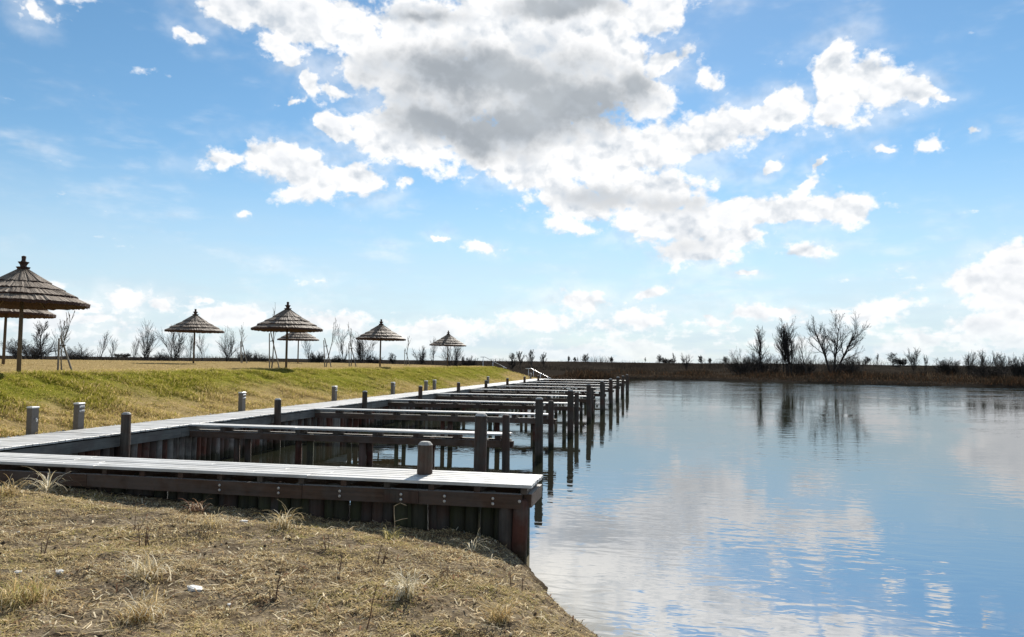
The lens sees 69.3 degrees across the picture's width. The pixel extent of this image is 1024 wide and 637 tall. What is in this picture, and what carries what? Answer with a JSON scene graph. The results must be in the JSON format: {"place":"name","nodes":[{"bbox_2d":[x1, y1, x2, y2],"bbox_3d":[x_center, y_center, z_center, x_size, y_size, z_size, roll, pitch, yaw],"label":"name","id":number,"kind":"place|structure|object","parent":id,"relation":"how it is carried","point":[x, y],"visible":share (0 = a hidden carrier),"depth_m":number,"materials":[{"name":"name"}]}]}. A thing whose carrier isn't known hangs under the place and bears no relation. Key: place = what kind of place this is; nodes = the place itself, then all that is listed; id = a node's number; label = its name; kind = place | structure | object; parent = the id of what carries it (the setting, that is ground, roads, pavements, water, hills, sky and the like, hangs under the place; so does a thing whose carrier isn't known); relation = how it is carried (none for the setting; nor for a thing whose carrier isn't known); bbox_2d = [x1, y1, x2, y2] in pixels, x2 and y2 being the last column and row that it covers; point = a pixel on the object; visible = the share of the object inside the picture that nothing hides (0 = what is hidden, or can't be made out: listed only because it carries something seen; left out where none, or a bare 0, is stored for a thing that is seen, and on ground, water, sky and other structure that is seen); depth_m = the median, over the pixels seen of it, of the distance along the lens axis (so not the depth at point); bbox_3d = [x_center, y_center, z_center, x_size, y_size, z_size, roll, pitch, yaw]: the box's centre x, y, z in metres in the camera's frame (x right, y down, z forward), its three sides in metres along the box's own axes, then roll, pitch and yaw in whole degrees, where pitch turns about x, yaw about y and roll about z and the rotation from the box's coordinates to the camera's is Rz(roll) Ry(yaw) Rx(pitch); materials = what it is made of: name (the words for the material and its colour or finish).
{"place":"outdoors","nodes":[
{"label":"outdoors","id":0,"kind":"place"},
{"bbox_2d":[0,359,446,373],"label":"straw lawn","id":1,"kind":"structure","parent":0,"point":[131,366],"depth_m":39.35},
{"bbox_2d":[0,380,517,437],"bbox_3d":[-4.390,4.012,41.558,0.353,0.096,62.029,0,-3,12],"label":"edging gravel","id":2,"kind":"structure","parent":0,"point":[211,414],"depth_m":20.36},
{"bbox_2d":[0,365,541,437],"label":"bank grass","id":3,"kind":"structure","parent":0,"point":[44,375],"depth_m":23.80,"materials":[{"name":"plant"}]},
{"bbox_2d":[0,356,1023,636],"bbox_3d":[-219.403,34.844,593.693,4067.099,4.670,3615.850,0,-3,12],"label":"ground","id":4,"kind":"structure","parent":0,"point":[282,606],"depth_m":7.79,"materials":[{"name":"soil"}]},
{"bbox_2d":[0,474,28,496],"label":"grass tuft","id":5,"kind":"object","parent":4,"relation":"on","point":[7,491],"visible":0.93,"depth_m":9.55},
{"bbox_2d":[0,308,55,363],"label":"thatched umbrella","id":6,"kind":"object","parent":4,"relation":"on","point":[5,314],"visible":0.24,"depth_m":29.05,"materials":[{"name":"brown wood"}]},
{"bbox_2d":[0,339,57,359],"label":"bare bush","id":7,"kind":"object","parent":4,"relation":"on","point":[35,352],"visible":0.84,"depth_m":84.53,"materials":[{"name":"brown plant"}]},
{"bbox_2d":[26,406,39,434],"bbox_3d":[-9.848,2.139,15.231,0.257,0.652,0.200,-1,-4,20],"label":"service pedestal","id":8,"kind":"object","parent":4,"relation":"on","point":[32,419],"visible":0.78,"depth_m":15.19,"materials":[{"name":"metal"}]},
{"bbox_2d":[31,321,50,359],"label":"bare tree","id":9,"kind":"object","parent":4,"relation":"on","point":[39,335],"visible":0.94,"depth_m":87.68,"materials":[{"name":"grey plant"}]},
{"bbox_2d":[0,562,81,614],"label":"grass tuft","id":10,"kind":"object","parent":4,"relation":"on","point":[19,592],"visible":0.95,"depth_m":5.70,"materials":[{"name":"plant"}]},
{"bbox_2d":[0,256,90,371],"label":"thatched umbrella","id":11,"kind":"object","parent":4,"relation":"on","point":[22,286],"visible":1,"depth_m":20.53,"materials":[{"name":"brown wood"}]},
{"bbox_2d":[17,467,75,492],"bbox_3d":[-6.570,2.289,10.515,0.860,0.413,0.865,-1,-4,29],"label":"grass tuft","id":12,"kind":"object","parent":4,"relation":"on","point":[47,484],"visible":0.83,"depth_m":10.47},
{"bbox_2d":[49,320,69,359],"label":"bare tree","id":13,"kind":"object","parent":4,"relation":"on","point":[55,349],"visible":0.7,"depth_m":85.87,"materials":[{"name":"grey plant"}]},
{"bbox_2d":[57,311,74,369],"bbox_3d":[-14.397,0.777,23.924,0.615,2.158,0.391,1,-3,-13],"label":"staked sapling","id":14,"kind":"object","parent":4,"relation":"on","point":[62,343],"visible":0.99,"depth_m":23.89,"materials":[{"name":"brown plant"}]},
{"bbox_2d":[73,402,84,429],"bbox_3d":[-9.606,2.205,16.418,0.211,0.672,0.200,-1,-4,20],"label":"service pedestal","id":15,"kind":"object","parent":4,"relation":"on","point":[78,415],"visible":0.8,"depth_m":16.36,"materials":[{"name":"metal"}]},
{"bbox_2d":[62,343,96,359],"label":"bare bush","id":16,"kind":"object","parent":4,"relation":"on","point":[72,355],"visible":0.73,"depth_m":119.34,"materials":[{"name":"grey plant"}]},
{"bbox_2d":[97,330,110,357],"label":"bare tree","id":17,"kind":"object","parent":4,"relation":"on","point":[104,344],"visible":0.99,"depth_m":119.57,"materials":[{"name":"grey plant"}]},
{"bbox_2d":[119,412,130,457],"bbox_3d":[-8.078,3.196,15.406,0.200,2.477,0.202,1,-3,-7],"label":"edge post","id":18,"kind":"object","parent":4,"relation":"on","point":[125,435],"visible":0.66,"depth_m":15.38,"materials":[{"name":"grey wood"}]},
{"bbox_2d":[78,578,180,629],"bbox_3d":[-2.817,2.152,5.625,0.681,0.284,0.764,0,-3,12],"label":"grass tuft","id":19,"kind":"object","parent":4,"relation":"on","point":[143,609],"visible":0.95,"depth_m":5.56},
{"bbox_2d":[133,523,150,545],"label":"dead stalk","id":20,"kind":"object","parent":4,"relation":"on","point":[146,540],"visible":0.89,"depth_m":7.71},
{"bbox_2d":[113,546,183,586],"bbox_3d":[-3.193,2.155,6.487,0.706,0.320,0.577,-2,-4,39],"label":"grass tuft","id":21,"kind":"object","parent":4,"relation":"on","point":[140,571],"visible":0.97,"depth_m":6.47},
{"bbox_2d":[136,318,163,360],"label":"bare tree","id":22,"kind":"object","parent":4,"relation":"on","point":[147,350],"visible":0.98,"depth_m":104.45,"materials":[{"name":"grey plant"}]},
{"bbox_2d":[143,349,178,360],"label":"bare bush","id":23,"kind":"object","parent":4,"relation":"on","point":[163,358],"visible":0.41,"depth_m":93.89,"materials":[{"name":"grey plant"}]},
{"bbox_2d":[152,324,188,360],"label":"bare tree","id":24,"kind":"object","parent":4,"relation":"on","point":[178,345],"visible":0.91,"depth_m":99.47,"materials":[{"name":"grey plant"}]},
{"bbox_2d":[185,333,195,360],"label":"bare tree","id":25,"kind":"object","parent":4,"relation":"on","point":[191,341],"visible":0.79,"depth_m":109.70,"materials":[{"name":"grey plant"}]},
{"bbox_2d":[164,309,223,362],"bbox_3d":[-18.980,1.141,44.215,3.306,3.436,3.318,-1,-4,35],"label":"thatched umbrella","id":26,"kind":"object","parent":4,"relation":"on","point":[194,323],"visible":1,"depth_m":43.59,"materials":[{"name":"brown wood"}]},
{"bbox_2d":[187,585,202,591],"bbox_3d":[-2.711,2.321,6.344,0.182,0.055,0.102,1,-8,34],"label":"stone","id":27,"kind":"object","parent":4,"relation":"on","point":[192,587],"visible":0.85,"depth_m":6.32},
{"bbox_2d":[181,498,212,513],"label":"grass tuft","id":28,"kind":"object","parent":4,"relation":"on","point":[197,507],"visible":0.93,"depth_m":9.73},
{"bbox_2d":[195,333,207,360],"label":"bare tree","id":29,"kind":"object","parent":4,"relation":"on","point":[201,340],"visible":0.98,"depth_m":114.90,"materials":[{"name":"grey plant"}]},
{"bbox_2d":[196,510,237,527],"bbox_3d":[-3.451,2.341,8.598,0.487,0.215,0.541,0,-3,12],"label":"grass tuft","id":30,"kind":"object","parent":4,"relation":"on","point":[212,523],"visible":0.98,"depth_m":8.59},
{"bbox_2d":[215,325,245,361],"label":"bare tree","id":31,"kind":"object","parent":4,"relation":"on","point":[227,354],"visible":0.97,"depth_m":108.81,"materials":[{"name":"grey plant"}]},
{"bbox_2d":[238,392,245,410],"bbox_3d":[-8.290,2.596,22.730,0.211,0.672,0.200,-1,-4,20],"label":"service pedestal","id":32,"kind":"object","parent":4,"relation":"on","point":[241,400],"visible":0.81,"depth_m":22.68,"materials":[{"name":"metal"}]},
{"bbox_2d":[239,322,247,362],"bbox_3d":[-18.074,1.696,49.748,0.686,2.966,0.470,0,-3,12],"label":"staked sapling","id":33,"kind":"object","parent":4,"relation":"on","point":[241,341],"visible":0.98,"depth_m":49.84,"materials":[{"name":"grey plant"}]},
{"bbox_2d":[234,349,252,361],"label":"bare bush","id":34,"kind":"object","parent":4,"relation":"on","point":[242,355],"visible":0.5,"depth_m":169.20,"materials":[{"name":"grey plant"}]},
{"bbox_2d":[246,350,275,361],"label":"bare bush","id":35,"kind":"object","parent":4,"relation":"on","point":[256,358],"visible":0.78,"depth_m":168.81,"materials":[{"name":"grey plant"}]},
{"bbox_2d":[0,452,542,563],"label":"front pier","id":36,"kind":"structure","parent":4,"relation":"on","point":[505,502],"depth_m":10.22,"materials":[{"name":"brown wood"}]},
{"bbox_2d":[0,379,547,487],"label":"boardwalk","id":37,"kind":"structure","parent":4,"relation":"on","point":[168,439],"depth_m":18.53,"materials":[{"name":"grey wood"}]},
{"bbox_2d":[269,311,278,367],"bbox_3d":[-12.172,0.939,37.800,0.686,3.528,0.456,0,-3,12],"label":"staked sapling","id":38,"kind":"object","parent":4,"relation":"on","point":[273,337],"visible":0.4,"depth_m":37.83,"materials":[{"name":"brown plant"}]},
{"bbox_2d":[251,500,303,530],"bbox_3d":[-2.762,2.352,8.827,0.746,0.366,0.629,0,-3,12],"label":"grass tuft","id":39,"kind":"object","parent":4,"relation":"on","point":[285,522],"visible":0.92,"depth_m":8.79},
{"bbox_2d":[274,398,280,449],"bbox_3d":[-6.827,3.569,21.517,0.199,2.485,0.203,2,-3,-28],"label":"edge post","id":40,"kind":"object","parent":4,"relation":"on","point":[277,416],"visible":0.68,"depth_m":21.47,"materials":[{"name":"brown wood"}]},
{"bbox_2d":[251,302,322,367],"bbox_3d":[-10.993,0.926,36.199,3.373,3.507,3.385,1,-4,-5],"label":"thatched umbrella","id":41,"kind":"object","parent":4,"relation":"on","point":[287,319],"visible":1,"depth_m":35.58,"materials":[{"name":"brown wood"}]},
{"bbox_2d":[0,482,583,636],"bbox_3d":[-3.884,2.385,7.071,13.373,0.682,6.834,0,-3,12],"label":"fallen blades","id":42,"kind":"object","parent":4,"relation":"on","point":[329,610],"visible":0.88,"depth_m":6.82,"materials":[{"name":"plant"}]},
{"bbox_2d":[277,332,318,362],"bbox_3d":[-17.089,2.071,59.155,3.250,3.366,3.238,2,-3,-19],"label":"thatched umbrella","id":43,"kind":"object","parent":4,"relation":"on","point":[298,337],"visible":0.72,"depth_m":58.35,"materials":[{"name":"brown wood"}]},
{"bbox_2d":[0,488,596,636],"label":"soil clods","id":44,"kind":"object","parent":4,"relation":"on","point":[257,593],"visible":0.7,"depth_m":6.96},
{"bbox_2d":[307,351,326,362],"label":"bare bush","id":45,"kind":"object","parent":4,"relation":"on","point":[319,358],"visible":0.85,"depth_m":149.04,"materials":[{"name":"grey plant"}]},
{"bbox_2d":[323,318,339,366],"bbox_3d":[-10.926,1.490,44.860,1.000,3.210,0.568,1,-3,-13],"label":"staked sapling","id":46,"kind":"object","parent":4,"relation":"on","point":[330,347],"visible":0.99,"depth_m":44.93,"materials":[{"name":"brown plant"}]},
{"bbox_2d":[331,386,337,400],"bbox_3d":[-6.976,2.987,29.084,0.211,0.672,0.200,-1,-4,20],"label":"service pedestal","id":47,"kind":"object","parent":4,"relation":"on","point":[334,392],"visible":0.8,"depth_m":29.03,"materials":[{"name":"metal"}]},
{"bbox_2d":[330,354,341,362],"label":"bare bush","id":48,"kind":"object","parent":4,"relation":"on","point":[336,360],"visible":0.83,"depth_m":169.31,"materials":[{"name":"grey plant"}]},
{"bbox_2d":[335,327,349,359],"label":"bare tree","id":49,"kind":"object","parent":4,"relation":"on","point":[342,341],"visible":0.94,"depth_m":89.74,"materials":[{"name":"grey plant"}]},
{"bbox_2d":[348,322,356,366],"bbox_3d":[-9.901,1.706,46.010,0.846,2.996,0.407,0,-3,12],"label":"staked sapling","id":50,"kind":"object","parent":4,"relation":"on","point":[351,348],"visible":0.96,"depth_m":45.95,"materials":[{"name":"grey plant"}]},
{"bbox_2d":[347,331,376,362],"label":"bare tree","id":51,"kind":"object","parent":4,"relation":"on","point":[359,349],"visible":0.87,"depth_m":94.53,"materials":[{"name":"grey plant"}]},
{"bbox_2d":[361,391,366,427],"bbox_3d":[-5.535,3.949,27.697,0.203,2.485,0.206,1,-3,0],"label":"edge post","id":52,"kind":"object","parent":4,"relation":"on","point":[364,406],"visible":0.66,"depth_m":27.66,"materials":[{"name":"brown wood"}]},
{"bbox_2d":[366,354,382,363],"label":"bare bush","id":53,"kind":"object","parent":4,"relation":"on","point":[375,359],"visible":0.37,"depth_m":99.80,"materials":[{"name":"grey plant"}]},
{"bbox_2d":[356,319,405,366],"bbox_3d":[-8.770,1.757,49.405,3.317,3.436,3.306,1,-4,0],"label":"thatched umbrella","id":54,"kind":"object","parent":4,"relation":"on","point":[380,332],"visible":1,"depth_m":48.73,"materials":[{"name":"brown wood"}]},
{"bbox_2d":[379,525,405,540],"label":"grass tuft","id":55,"kind":"object","parent":4,"relation":"on","point":[388,537],"visible":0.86,"depth_m":8.84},
{"bbox_2d":[375,565,430,599],"bbox_3d":[-0.901,2.275,6.365,0.484,0.284,0.582,2,-4,-26],"label":"grass tuft","id":56,"kind":"object","parent":4,"relation":"on","point":[406,588],"visible":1,"depth_m":6.39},
{"bbox_2d":[412,346,427,364],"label":"bare tree","id":57,"kind":"object","parent":4,"relation":"on","point":[422,359],"visible":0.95,"depth_m":119.90,"materials":[{"name":"grey plant"}]},
{"bbox_2d":[418,385,422,402],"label":"edge post","id":58,"kind":"object","parent":4,"relation":"on","point":[420,388],"visible":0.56,"depth_m":34.00,"materials":[{"name":"brown wood"}]},
{"bbox_2d":[416,441,432,529],"bbox_3d":[-1.230,2.760,10.282,0.222,2.085,0.220,4,-5,-36],"label":"deck bollard","id":59,"kind":"object","parent":4,"relation":"on","point":[425,459],"visible":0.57,"depth_m":10.25,"materials":[{"name":"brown wood"}]},
{"bbox_2d":[429,330,465,365],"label":"thatched umbrella","id":60,"kind":"object","parent":4,"relation":"on","point":[448,339],"visible":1,"depth_m":65.12,"materials":[{"name":"brown wood"}]},
{"bbox_2d":[439,346,463,365],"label":"bare tree","id":61,"kind":"object","parent":4,"relation":"on","point":[456,354],"visible":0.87,"depth_m":119.54,"materials":[{"name":"grey plant"}]},
{"bbox_2d":[461,356,479,365],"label":"bare bush","id":62,"kind":"object","parent":4,"relation":"on","point":[467,363],"visible":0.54,"depth_m":119.79,"materials":[{"name":"grey plant"}]},
{"bbox_2d":[455,528,491,552],"bbox_3d":[-0.507,2.632,8.748,0.466,0.244,0.483,2,-4,-28],"label":"grass tuft","id":63,"kind":"object","parent":4,"relation":"on","point":[474,545],"visible":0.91,"depth_m":8.73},
{"bbox_2d":[475,593,522,626],"bbox_3d":[-0.103,2.359,6.023,0.429,0.258,0.400,2,-4,-15],"label":"grass tuft","id":64,"kind":"object","parent":4,"relation":"on","point":[500,617],"visible":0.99,"depth_m":6.02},
{"bbox_2d":[1,353,1012,375],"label":"dyke scrub","id":65,"kind":"object","parent":4,"relation":"on","point":[548,367],"visible":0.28,"depth_m":163.44,"materials":[{"name":"plant"}]},
{"bbox_2d":[506,353,518,369],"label":"bare tree","id":66,"kind":"object","parent":4,"relation":"on","point":[511,357],"visible":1,"depth_m":149.60,"materials":[{"name":"brown plant"}]},
{"bbox_2d":[526,349,534,368],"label":"bare tree","id":67,"kind":"object","parent":4,"relation":"on","point":[531,354],"visible":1,"depth_m":149.86,"materials":[{"name":"grey plant"}]},
{"bbox_2d":[680,355,693,368],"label":"bare tree","id":68,"kind":"object","parent":4,"relation":"on","point":[685,362],"visible":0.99,"depth_m":149.78,"materials":[{"name":"brown plant"}]},
{"bbox_2d":[721,347,764,374],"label":"bare bush","id":69,"kind":"object","parent":4,"relation":"on","point":[746,367],"visible":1,"depth_m":132.71,"materials":[{"name":"brown plant"}]},
{"bbox_2d":[746,325,768,371],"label":"bare tree","id":70,"kind":"object","parent":4,"relation":"on","point":[760,343],"visible":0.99,"depth_m":135.46,"materials":[{"name":"brown plant"}]},
{"bbox_2d":[743,350,781,372],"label":"bare bush","id":71,"kind":"object","parent":4,"relation":"on","point":[765,367],"visible":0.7,"depth_m":137.01,"materials":[{"name":"brown plant"}]},
{"bbox_2d":[772,318,800,373],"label":"bare tree","id":72,"kind":"object","parent":4,"relation":"on","point":[784,343],"visible":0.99,"depth_m":132.51,"materials":[{"name":"black plant"}]},
{"bbox_2d":[780,355,822,374],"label":"bare bush","id":73,"kind":"object","parent":4,"relation":"on","point":[800,364],"visible":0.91,"depth_m":133.18,"materials":[{"name":"brown plant"}]},
{"bbox_2d":[795,332,812,372],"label":"bare tree","id":74,"kind":"object","parent":4,"relation":"on","point":[801,351],"visible":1,"depth_m":127.89,"materials":[{"name":"brown plant"}]},
{"bbox_2d":[805,310,870,373],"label":"bare tree","id":75,"kind":"object","parent":4,"relation":"on","point":[824,348],"visible":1,"depth_m":134.39,"materials":[{"name":"brown plant"}]},
{"bbox_2d":[824,352,866,373],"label":"bare bush","id":76,"kind":"object","parent":4,"relation":"on","point":[848,364],"visible":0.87,"depth_m":133.95,"materials":[{"name":"brown plant"}]},
{"bbox_2d":[886,352,897,364],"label":"bare tree","id":77,"kind":"object","parent":4,"relation":"on","point":[890,358],"visible":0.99,"depth_m":165.12,"materials":[{"name":"brown plant"}]},
{"bbox_2d":[895,357,906,364],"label":"bare bush","id":78,"kind":"object","parent":4,"relation":"on","point":[903,361],"visible":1,"depth_m":164.62,"materials":[{"name":"brown plant"}]},
{"bbox_2d":[904,347,920,372],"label":"bare tree","id":79,"kind":"object","parent":4,"relation":"on","point":[911,359],"visible":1,"depth_m":139.40,"materials":[{"name":"brown plant"}]},
{"bbox_2d":[932,357,962,374],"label":"bare bush","id":80,"kind":"object","parent":4,"relation":"on","point":[948,367],"visible":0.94,"depth_m":131.08,"materials":[{"name":"brown plant"}]},
{"bbox_2d":[963,349,977,375],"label":"bare tree","id":81,"kind":"object","parent":4,"relation":"on","point":[968,360],"visible":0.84,"depth_m":124.59,"materials":[{"name":"brown plant"}]},
{"bbox_2d":[975,350,996,374],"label":"bare tree","id":82,"kind":"object","parent":4,"relation":"on","point":[982,358],"visible":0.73,"depth_m":121.81,"materials":[{"name":"brown plant"}]},
{"bbox_2d":[960,360,1013,377],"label":"bare bush","id":83,"kind":"object","parent":4,"relation":"on","point":[994,370],"visible":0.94,"depth_m":117.00,"materials":[{"name":"brown plant"}]},
{"bbox_2d":[993,354,1009,372],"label":"bare tree","id":84,"kind":"object","parent":4,"relation":"on","point":[1000,360],"visible":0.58,"depth_m":119.47,"materials":[{"name":"brown plant"}]},
{"bbox_2d":[1007,353,1023,377],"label":"bare bush","id":85,"kind":"object","parent":4,"relation":"on","point":[1017,369],"visible":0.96,"depth_m":111.78,"materials":[{"name":"brown plant"}]},
{"bbox_2d":[0,0,1023,365],"label":"sky","id":86,"kind":"structure","parent":0,"point":[623,180],"materials":[{"name":"blue"}]},
{"bbox_2d":[218,379,1023,636],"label":"lake water","id":87,"kind":"structure","parent":0,"point":[678,508],"depth_m":13.76,"materials":[{"name":"liquid"}]},
{"bbox_2d":[189,415,513,472],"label":"finger jetty","id":88,"kind":"object","parent":87,"relation":"in","point":[502,440],"visible":0.65,"depth_m":17.04,"materials":[{"name":"brown wood"}]},
{"bbox_2d":[315,401,556,448],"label":"finger jetty","id":89,"kind":"object","parent":87,"relation":"in","point":[548,418],"visible":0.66,"depth_m":23.39,"materials":[{"name":"brown wood"}]},
{"bbox_2d":[473,413,486,508],"bbox_3d":[-0.582,3.042,13.226,0.236,2.683,0.241,1,-4,-2],"label":"mooring post","id":90,"kind":"object","parent":87,"relation":"in","point":[480,448],"visible":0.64,"depth_m":13.20,"materials":[{"name":"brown wood"}]},
{"bbox_2d":[388,392,579,429],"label":"finger jetty","id":91,"kind":"object","parent":87,"relation":"in","point":[455,405],"visible":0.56,"depth_m":29.75,"materials":[{"name":"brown wood"}]},
{"bbox_2d":[436,388,595,417],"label":"finger jetty","id":92,"kind":"object","parent":87,"relation":"in","point":[509,397],"visible":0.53,"depth_m":36.12,"materials":[{"name":"grey wood"}]},
{"bbox_2d":[469,384,605,409],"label":"finger jetty","id":93,"kind":"object","parent":87,"relation":"in","point":[534,392],"visible":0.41,"depth_m":42.55,"materials":[{"name":"grey wood"}]},
{"bbox_2d":[535,397,542,461],"bbox_3d":[0.717,3.436,19.608,0.221,2.681,0.225,-3,-5,43],"label":"mooring post","id":94,"kind":"object","parent":87,"relation":"in","point":[538,429],"visible":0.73,"depth_m":19.56,"materials":[{"name":"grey wood"}]},
{"bbox_2d":[495,381,613,403],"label":"finger jetty","id":95,"kind":"object","parent":87,"relation":"in","point":[521,388],"visible":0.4,"depth_m":48.91,"materials":[{"name":"grey wood"}]},
{"bbox_2d":[514,383,619,397],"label":"finger jetty","id":96,"kind":"object","parent":87,"relation":"on","point":[563,386],"visible":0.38,"depth_m":55.33,"materials":[{"name":"grey wood"}]},
{"bbox_2d":[567,390,573,437],"bbox_3d":[2.051,3.836,25.979,0.225,2.667,0.223,0,-4,4],"label":"mooring post","id":97,"kind":"object","parent":87,"relation":"in","point":[570,413],"visible":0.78,"depth_m":25.94,"materials":[{"name":"grey wood"}]},
{"bbox_2d":[530,381,624,394],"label":"finger jetty","id":98,"kind":"object","parent":87,"relation":"on","point":[552,383],"visible":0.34,"depth_m":61.71,"materials":[{"name":"grey wood"}]},
{"bbox_2d":[545,376,628,391],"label":"finger jetty","id":99,"kind":"object","parent":87,"relation":"in","point":[564,381],"visible":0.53,"depth_m":69.98,"materials":[{"name":"grey wood"}]},
{"bbox_2d":[586,384,590,422],"bbox_3d":[3.366,4.213,32.374,0.224,2.699,0.227,0,-4,-4],"label":"mooring post","id":100,"kind":"object","parent":87,"relation":"in","point":[588,401],"visible":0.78,"depth_m":32.33,"materials":[{"name":"grey wood"}]},
{"bbox_2d":[600,381,603,412],"bbox_3d":[4.705,4.608,38.724,0.221,2.693,0.222,1,-3,-12],"label":"mooring post","id":101,"kind":"object","parent":87,"relation":"in","point":[601,396],"visible":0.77,"depth_m":38.66,"materials":[{"name":"grey wood"}]},
{"bbox_2d":[609,379,611,405],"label":"mooring post","id":102,"kind":"object","parent":87,"relation":"in","point":[610,392],"visible":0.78,"depth_m":45.07,"materials":[{"name":"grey wood"}]},
{"bbox_2d":[616,377,618,400],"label":"mooring post","id":103,"kind":"object","parent":87,"relation":"in","point":[617,388],"visible":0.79,"depth_m":51.44,"materials":[{"name":"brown wood"}]},
{"bbox_2d":[534,367,1023,385],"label":"dead reeds","id":104,"kind":"object","parent":87,"relation":"on","point":[595,374],"visible":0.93,"depth_m":115.25,"materials":[{"name":"plant"}]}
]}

